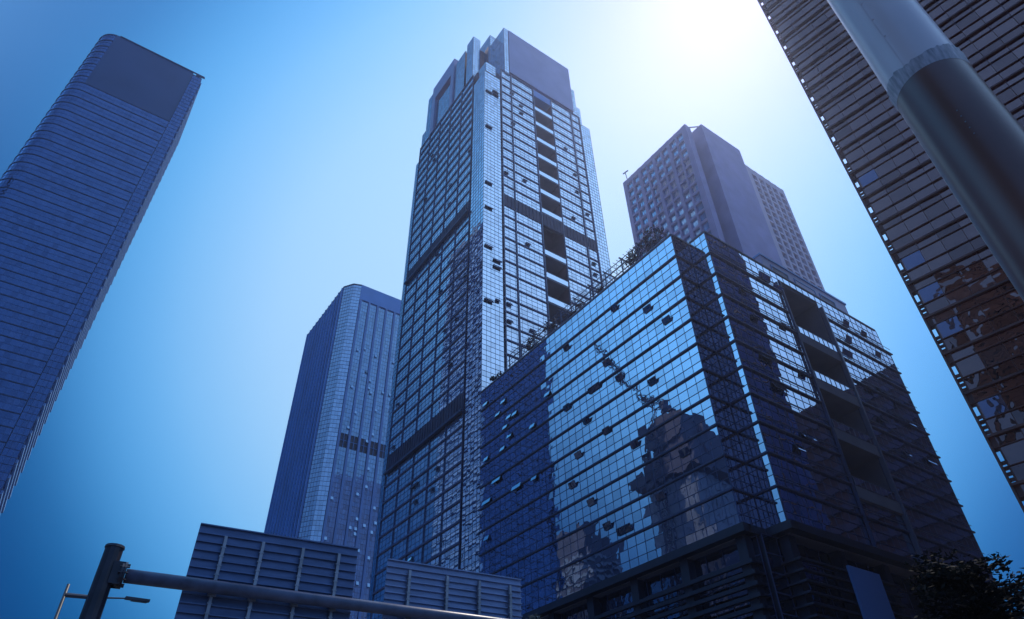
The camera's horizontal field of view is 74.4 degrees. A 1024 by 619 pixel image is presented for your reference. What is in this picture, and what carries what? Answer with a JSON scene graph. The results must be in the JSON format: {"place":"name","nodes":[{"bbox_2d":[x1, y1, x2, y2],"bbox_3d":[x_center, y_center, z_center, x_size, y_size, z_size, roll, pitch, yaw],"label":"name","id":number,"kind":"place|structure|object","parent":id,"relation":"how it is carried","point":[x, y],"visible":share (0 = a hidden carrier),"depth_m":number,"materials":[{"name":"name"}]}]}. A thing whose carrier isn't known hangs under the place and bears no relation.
{"place":"outdoors","nodes":[
{"label":"outdoors","id":0,"kind":"place"},
{"bbox_2d":[366,28,612,618],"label":"office tower","id":1,"kind":"structure","parent":0,"point":[507,249],"depth_m":174.36,"materials":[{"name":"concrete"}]},
{"bbox_2d":[0,0,1023,618],"label":"sky","id":2,"kind":"structure","parent":0,"point":[287,184],"materials":[{"name":"blue"}]},
{"bbox_2d":[827,0,1023,300],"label":"steel column","id":3,"kind":"structure","parent":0,"point":[965,126],"depth_m":8.00,"materials":[{"name":"metal"}]},
{"label":"ground","id":4,"kind":"structure","parent":0,"visible":0},
{"bbox_2d":[54,584,149,618],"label":"street lamp","id":5,"kind":"object","parent":4,"relation":"on","point":[84,596],"visible":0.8,"depth_m":32.75,"materials":[{"name":"metal"}]},
{"bbox_2d":[0,34,204,513],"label":"office tower","id":6,"kind":"structure","parent":4,"relation":"on","point":[81,177],"depth_m":230.40,"materials":[{"name":"blue glass"}]},
{"bbox_2d":[264,283,400,618],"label":"office tower","id":7,"kind":"structure","parent":4,"relation":"on","point":[327,485],"depth_m":291.63,"materials":[{"name":"blue glass"}]},
{"bbox_2d":[339,433,347,447],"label":"louvre window","id":8,"kind":"structure","parent":7,"relation":"in","point":[343,438],"depth_m":280.87,"materials":[{"name":"blue glass"}]},
{"bbox_2d":[349,436,357,450],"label":"louvre window","id":9,"kind":"structure","parent":7,"relation":"in","point":[354,440],"depth_m":282.94,"materials":[{"name":"blue glass"}]},
{"bbox_2d":[359,439,367,452],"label":"louvre window","id":10,"kind":"structure","parent":7,"relation":"in","point":[363,445],"depth_m":284.95,"materials":[{"name":"blue glass"}]},
{"bbox_2d":[369,441,377,455],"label":"louvre window","id":11,"kind":"structure","parent":7,"relation":"in","point":[373,447],"depth_m":287.18,"materials":[{"name":"blue glass"}]},
{"bbox_2d":[379,444,384,457],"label":"louvre window","id":12,"kind":"structure","parent":7,"relation":"in","point":[382,448],"depth_m":289.01,"materials":[{"name":"blue glass"}]},
{"bbox_2d":[528,613,541,618],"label":"street tree","id":13,"kind":"object","parent":4,"relation":"on","point":[538,616],"visible":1,"depth_m":41.02,"materials":[{"name":"green plant"}]},
{"bbox_2d":[623,124,824,290],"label":"apartment tower","id":14,"kind":"structure","parent":4,"relation":"on","point":[684,183],"depth_m":221.62,"materials":[{"name":"concrete"}]},
{"bbox_2d":[658,203,662,211],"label":"window","id":15,"kind":"structure","parent":14,"relation":"in","point":[660,207],"depth_m":223.88,"materials":[{"name":"blue glass"}]},
{"bbox_2d":[660,212,664,220],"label":"window","id":16,"kind":"structure","parent":14,"relation":"in","point":[662,216],"depth_m":221.16,"materials":[{"name":"blue glass"}]},
{"bbox_2d":[666,196,671,204],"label":"window","id":17,"kind":"structure","parent":14,"relation":"in","point":[668,200],"depth_m":221.40,"materials":[{"name":"blue glass"}]},
{"bbox_2d":[668,205,673,213],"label":"window","id":18,"kind":"structure","parent":14,"relation":"in","point":[670,209],"depth_m":218.74,"materials":[{"name":"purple glass"}]},
{"bbox_2d":[671,181,676,188],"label":"window","id":19,"kind":"structure","parent":14,"relation":"in","point":[673,185],"depth_m":222.08,"materials":[{"name":"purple glass"}]},
{"bbox_2d":[673,189,678,197],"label":"window","id":20,"kind":"structure","parent":14,"relation":"in","point":[676,193],"depth_m":219.33,"materials":[{"name":"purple glass"}]},
{"bbox_2d":[675,198,680,206],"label":"window","id":21,"kind":"structure","parent":14,"relation":"in","point":[678,202],"depth_m":216.64,"materials":[{"name":"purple glass"}]},
{"bbox_2d":[677,165,682,172],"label":"window","id":22,"kind":"structure","parent":14,"relation":"in","point":[679,169],"depth_m":222.41,"materials":[{"name":"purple glass"}]},
{"bbox_2d":[679,173,684,181],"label":"window","id":23,"kind":"structure","parent":14,"relation":"in","point":[682,177],"depth_m":219.68,"materials":[{"name":"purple glass"}]},
{"bbox_2d":[682,150,687,157],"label":"window","id":24,"kind":"structure","parent":14,"relation":"in","point":[684,154],"depth_m":223.08,"materials":[{"name":"blue glass"}]},
{"bbox_2d":[682,182,687,190],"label":"window","id":25,"kind":"structure","parent":14,"relation":"in","point":[684,186],"depth_m":216.91,"materials":[{"name":"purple glass"}]},
{"bbox_2d":[684,158,689,166],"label":"window","id":26,"kind":"structure","parent":14,"relation":"in","point":[687,161],"depth_m":220.30,"materials":[{"name":"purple glass"}]},
{"bbox_2d":[684,191,689,199],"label":"window","id":27,"kind":"structure","parent":14,"relation":"in","point":[687,194],"depth_m":214.20,"materials":[{"name":"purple glass"}]},
{"bbox_2d":[687,166,692,174],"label":"window","id":28,"kind":"structure","parent":14,"relation":"in","point":[690,170],"depth_m":217.57,"materials":[{"name":"blue glass"}]},
{"bbox_2d":[689,175,694,183],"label":"window","id":29,"kind":"structure","parent":14,"relation":"in","point":[692,179],"depth_m":214.85,"materials":[{"name":"blue glass"}]},
{"bbox_2d":[692,184,697,192],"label":"window","id":30,"kind":"structure","parent":14,"relation":"in","point":[695,187],"depth_m":212.14,"materials":[{"name":"blue glass"}]},
{"bbox_2d":[640,193,817,283],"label":"windows","id":31,"kind":"structure","parent":14,"relation":"in","point":[697,197],"depth_m":210.95,"materials":[{"name":"blue glass"}]},
{"bbox_2d":[478,230,1009,618],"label":"office block","id":32,"kind":"structure","parent":4,"relation":"on","point":[704,424],"depth_m":91.30,"materials":[{"name":"glass"}]},
{"bbox_2d":[481,497,490,506],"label":"open window","id":33,"kind":"structure","parent":32,"relation":"in","point":[488,500],"depth_m":116.71,"materials":[{"name":"blue glass"}]},
{"bbox_2d":[489,371,501,380],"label":"roof shrub","id":34,"kind":"object","parent":32,"relation":"on","point":[492,378],"visible":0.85,"depth_m":131.75,"materials":[{"name":"green plant"}]},
{"bbox_2d":[491,475,500,484],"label":"open window","id":35,"kind":"structure","parent":32,"relation":"in","point":[495,480],"depth_m":116.59,"materials":[{"name":"blue glass"}]},
{"bbox_2d":[510,482,520,491],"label":"open window","id":36,"kind":"structure","parent":32,"relation":"in","point":[517,485],"depth_m":110.66,"materials":[{"name":"blue glass"}]},
{"bbox_2d":[525,333,538,350],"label":"roof shrub","id":37,"kind":"object","parent":32,"relation":"on","point":[529,341],"visible":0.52,"depth_m":124.83,"materials":[{"name":"green plant"}]},
{"bbox_2d":[542,321,558,333],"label":"roof shrub","id":38,"kind":"object","parent":32,"relation":"on","point":[553,325],"visible":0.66,"depth_m":121.09,"materials":[{"name":"green plant"}]},
{"bbox_2d":[563,343,569,351],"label":"open window","id":39,"kind":"structure","parent":32,"relation":"in","point":[567,346],"depth_m":112.90,"materials":[{"name":"blue metal"}]},
{"bbox_2d":[563,403,570,411],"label":"open window","id":40,"kind":"structure","parent":32,"relation":"in","point":[567,406],"depth_m":106.71,"materials":[{"name":"glass"}]},
{"bbox_2d":[568,480,576,488],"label":"open window","id":41,"kind":"structure","parent":32,"relation":"in","point":[572,484],"depth_m":98.56,"materials":[{"name":"glass"}]},
{"bbox_2d":[568,300,584,317],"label":"roof shrub","id":42,"kind":"object","parent":32,"relation":"on","point":[573,312],"visible":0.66,"depth_m":115.92,"materials":[{"name":"green plant"}]},
{"bbox_2d":[574,450,581,458],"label":"open window","id":43,"kind":"structure","parent":32,"relation":"in","point":[578,454],"depth_m":99.90,"materials":[{"name":"blue glass"}]},
{"bbox_2d":[582,416,589,424],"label":"open window","id":44,"kind":"structure","parent":32,"relation":"in","point":[585,420],"depth_m":101.28,"materials":[{"name":"glass"}]},
{"bbox_2d":[507,227,667,367],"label":"rooftop shrubs","id":45,"kind":"object","parent":32,"relation":"on","point":[603,283],"visible":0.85,"depth_m":115.36,"materials":[{"name":"green leaves"},{"name":"twigs"}]},
{"bbox_2d":[586,497,595,506],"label":"open window","id":46,"kind":"structure","parent":32,"relation":"in","point":[591,501],"depth_m":93.71,"materials":[{"name":"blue glass"}]},
{"bbox_2d":[587,381,600,394],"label":"open window","id":47,"kind":"structure","parent":32,"relation":"in","point":[597,385],"depth_m":102.47,"materials":[{"name":"blue glass"}]},
{"bbox_2d":[602,357,610,366],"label":"open window","id":48,"kind":"structure","parent":32,"relation":"in","point":[607,361],"depth_m":102.20,"materials":[{"name":"blue glass"}]},
{"bbox_2d":[602,425,610,434],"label":"open window","id":49,"kind":"structure","parent":32,"relation":"in","point":[606,430],"depth_m":96.48,"materials":[{"name":"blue glass"}]},
{"bbox_2d":[602,520,611,530],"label":"open window","id":50,"kind":"structure","parent":32,"relation":"in","point":[607,525],"depth_m":89.31,"materials":[{"name":"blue glass"}]},
{"bbox_2d":[610,303,617,311],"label":"open window","id":51,"kind":"structure","parent":32,"relation":"in","point":[614,306],"depth_m":105.67,"materials":[{"name":"blue glass"}]},
{"bbox_2d":[615,372,623,381],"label":"open window","id":52,"kind":"structure","parent":32,"relation":"in","point":[620,376],"depth_m":98.33,"materials":[{"name":"blue glass"}]},
{"bbox_2d":[616,523,631,535],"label":"open window","id":53,"kind":"structure","parent":32,"relation":"in","point":[627,527],"depth_m":86.44,"materials":[{"name":"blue glass"}]},
{"bbox_2d":[622,245,640,267],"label":"roof shrub","id":54,"kind":"object","parent":32,"relation":"on","point":[634,257],"visible":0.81,"depth_m":107.58,"materials":[{"name":"green plant"}]},
{"bbox_2d":[629,439,639,448],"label":"open window","id":55,"kind":"structure","parent":32,"relation":"in","point":[634,443],"depth_m":90.55,"materials":[{"name":"blue glass"}]},
{"bbox_2d":[642,303,651,313],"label":"open window","id":56,"kind":"structure","parent":32,"relation":"in","point":[648,307],"depth_m":98.62,"materials":[{"name":"blue glass"}]},
{"bbox_2d":[637,224,663,252],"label":"roof shrub","id":57,"kind":"object","parent":32,"relation":"on","point":[654,240],"visible":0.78,"depth_m":106.22,"materials":[{"name":"green plant"}]},
{"bbox_2d":[647,376,656,386],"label":"open window","id":58,"kind":"structure","parent":32,"relation":"in","point":[653,380],"depth_m":92.06,"materials":[{"name":"blue glass"}]},
{"bbox_2d":[655,490,665,501],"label":"open window","id":59,"kind":"structure","parent":32,"relation":"in","point":[660,495],"depth_m":83.29,"materials":[{"name":"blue glass"}]},
{"bbox_2d":[661,314,671,324],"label":"open window","id":60,"kind":"structure","parent":32,"relation":"in","point":[665,320],"depth_m":94.11,"materials":[{"name":"blue glass"}]},
{"bbox_2d":[678,446,689,457],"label":"open window","id":61,"kind":"structure","parent":32,"relation":"in","point":[685,451],"depth_m":82.56,"materials":[{"name":"blue glass"}]},
{"bbox_2d":[759,270,770,282],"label":"open window","id":62,"kind":"structure","parent":32,"relation":"in","point":[762,275],"depth_m":103.60,"materials":[{"name":"blue glass"}]},
{"bbox_2d":[760,352,776,362],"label":"open window","id":63,"kind":"structure","parent":32,"relation":"in","point":[764,355],"depth_m":89.58,"materials":[{"name":"blue glass"}]},
{"bbox_2d":[773,283,784,292],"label":"open window","id":64,"kind":"structure","parent":32,"relation":"in","point":[777,286],"depth_m":104.29,"materials":[{"name":"glass"}]},
{"bbox_2d":[770,264,789,279],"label":"roof window","id":65,"kind":"structure","parent":32,"relation":"in","point":[774,268],"depth_m":115.61,"materials":[{"name":"blue glass"}]},
{"bbox_2d":[772,381,788,392],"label":"open window","id":66,"kind":"structure","parent":32,"relation":"in","point":[777,385],"depth_m":87.10,"materials":[{"name":"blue glass"}]},
{"bbox_2d":[794,443,806,452],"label":"open window","id":67,"kind":"structure","parent":32,"relation":"in","point":[799,447],"depth_m":81.60,"materials":[{"name":"blue glass"}]},
{"bbox_2d":[793,278,816,295],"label":"roof window","id":68,"kind":"structure","parent":32,"relation":"in","point":[796,281],"depth_m":118.67,"materials":[{"name":"blue glass"}]},
{"bbox_2d":[800,431,817,441],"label":"open window","id":69,"kind":"structure","parent":32,"relation":"in","point":[809,436],"depth_m":84.42,"materials":[{"name":"black glass"}]},
{"bbox_2d":[819,293,835,306],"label":"roof window","id":70,"kind":"structure","parent":32,"relation":"in","point":[823,297],"depth_m":121.59,"materials":[{"name":"blue glass"}]},
{"bbox_2d":[843,319,848,327],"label":"open window","id":71,"kind":"structure","parent":32,"relation":"in","point":[845,322],"depth_m":113.10,"materials":[{"name":"glass"}]},
{"bbox_2d":[842,348,852,358],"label":"open window","id":72,"kind":"structure","parent":32,"relation":"in","point":[845,352],"depth_m":106.35,"materials":[{"name":"blue metal"}]},
{"bbox_2d":[846,335,851,343],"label":"open window","id":73,"kind":"structure","parent":32,"relation":"in","point":[848,338],"depth_m":109.91,"materials":[{"name":"blue metal"}]},
{"bbox_2d":[861,330,866,337],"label":"open window","id":74,"kind":"structure","parent":32,"relation":"in","point":[863,333],"depth_m":115.26,"materials":[{"name":"blue metal"}]},
{"bbox_2d":[875,350,880,357],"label":"open window","id":75,"kind":"structure","parent":32,"relation":"in","point":[878,354],"depth_m":113.91,"materials":[{"name":"blue metal"}]},
{"bbox_2d":[877,416,891,424],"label":"open window","id":76,"kind":"structure","parent":32,"relation":"in","point":[882,419],"depth_m":100.70,"materials":[{"name":"black glass"}]},
{"bbox_2d":[904,419,917,427],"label":"open window","id":77,"kind":"structure","parent":32,"relation":"in","point":[909,422],"depth_m":105.85,"materials":[{"name":"glass"}]},
{"bbox_2d":[925,457,938,465],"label":"open window","id":78,"kind":"structure","parent":32,"relation":"in","point":[931,461],"depth_m":102.65,"materials":[{"name":"blue glass"}]},
{"bbox_2d":[757,0,1023,511],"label":"office tower","id":79,"kind":"structure","parent":4,"relation":"on","point":[962,287],"depth_m":65.07,"materials":[{"name":"brown metal"}]},
{"bbox_2d":[858,169,877,186],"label":"bright window","id":80,"kind":"structure","parent":79,"relation":"in","point":[867,178],"depth_m":70.59,"materials":[{"name":"blue glass"}]},
{"bbox_2d":[902,250,924,269],"bbox_3d":[37.564,-4.598,63.080,0.025,1.460,1.660,30,-49,-32],"label":"bright window","id":81,"kind":"structure","parent":79,"relation":"in","point":[916,258],"depth_m":63.07,"materials":[{"name":"blue glass"}]},
{"bbox_2d":[919,282,943,301],"bbox_3d":[37.643,-1.544,60.575,0.025,1.460,1.660,30,-49,-32],"label":"bright window","id":82,"kind":"structure","parent":79,"relation":"in","point":[932,291],"depth_m":60.57,"materials":[{"name":"blue glass"}]},
{"bbox_2d":[937,316,962,337],"bbox_3d":[37.722,1.509,58.070,0.025,1.460,1.660,30,-49,-32],"label":"bright window","id":83,"kind":"structure","parent":79,"relation":"in","point":[950,326],"depth_m":58.06,"materials":[{"name":"blue glass"}]},
{"bbox_2d":[978,394,1008,417],"bbox_3d":[37.881,7.615,53.061,0.025,1.460,1.660,30,-49,-32],"label":"bright window","id":84,"kind":"structure","parent":79,"relation":"in","point":[995,405],"depth_m":53.05,"materials":[{"name":"blue glass"}]},
{"bbox_2d":[904,548,1023,618],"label":"street tree","id":85,"kind":"object","parent":4,"relation":"on","point":[960,584],"visible":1,"depth_m":16.02,"materials":[{"name":"green plant"}]},
{"bbox_2d":[1003,568,1023,611],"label":"street tree","id":86,"kind":"object","parent":4,"relation":"on","point":[1019,594],"visible":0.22,"depth_m":18.66,"materials":[{"name":"green plant"}]},
{"label":"road","id":87,"kind":"structure","parent":0,"visible":0},
{"bbox_2d":[79,543,505,618],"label":"sign gantry","id":88,"kind":"object","parent":87,"relation":"on","point":[111,572],"visible":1,"depth_m":17.09,"materials":[{"name":"grey metal"}]},
{"bbox_2d":[174,523,358,618],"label":"road sign","id":89,"kind":"object","parent":88,"relation":"attached to","point":[234,555],"visible":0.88,"depth_m":18.31,"materials":[{"name":"metal"}]},
{"bbox_2d":[382,558,521,618],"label":"road sign","id":90,"kind":"object","parent":88,"relation":"attached to","point":[408,583],"visible":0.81,"depth_m":20.52,"materials":[{"name":"metal"}]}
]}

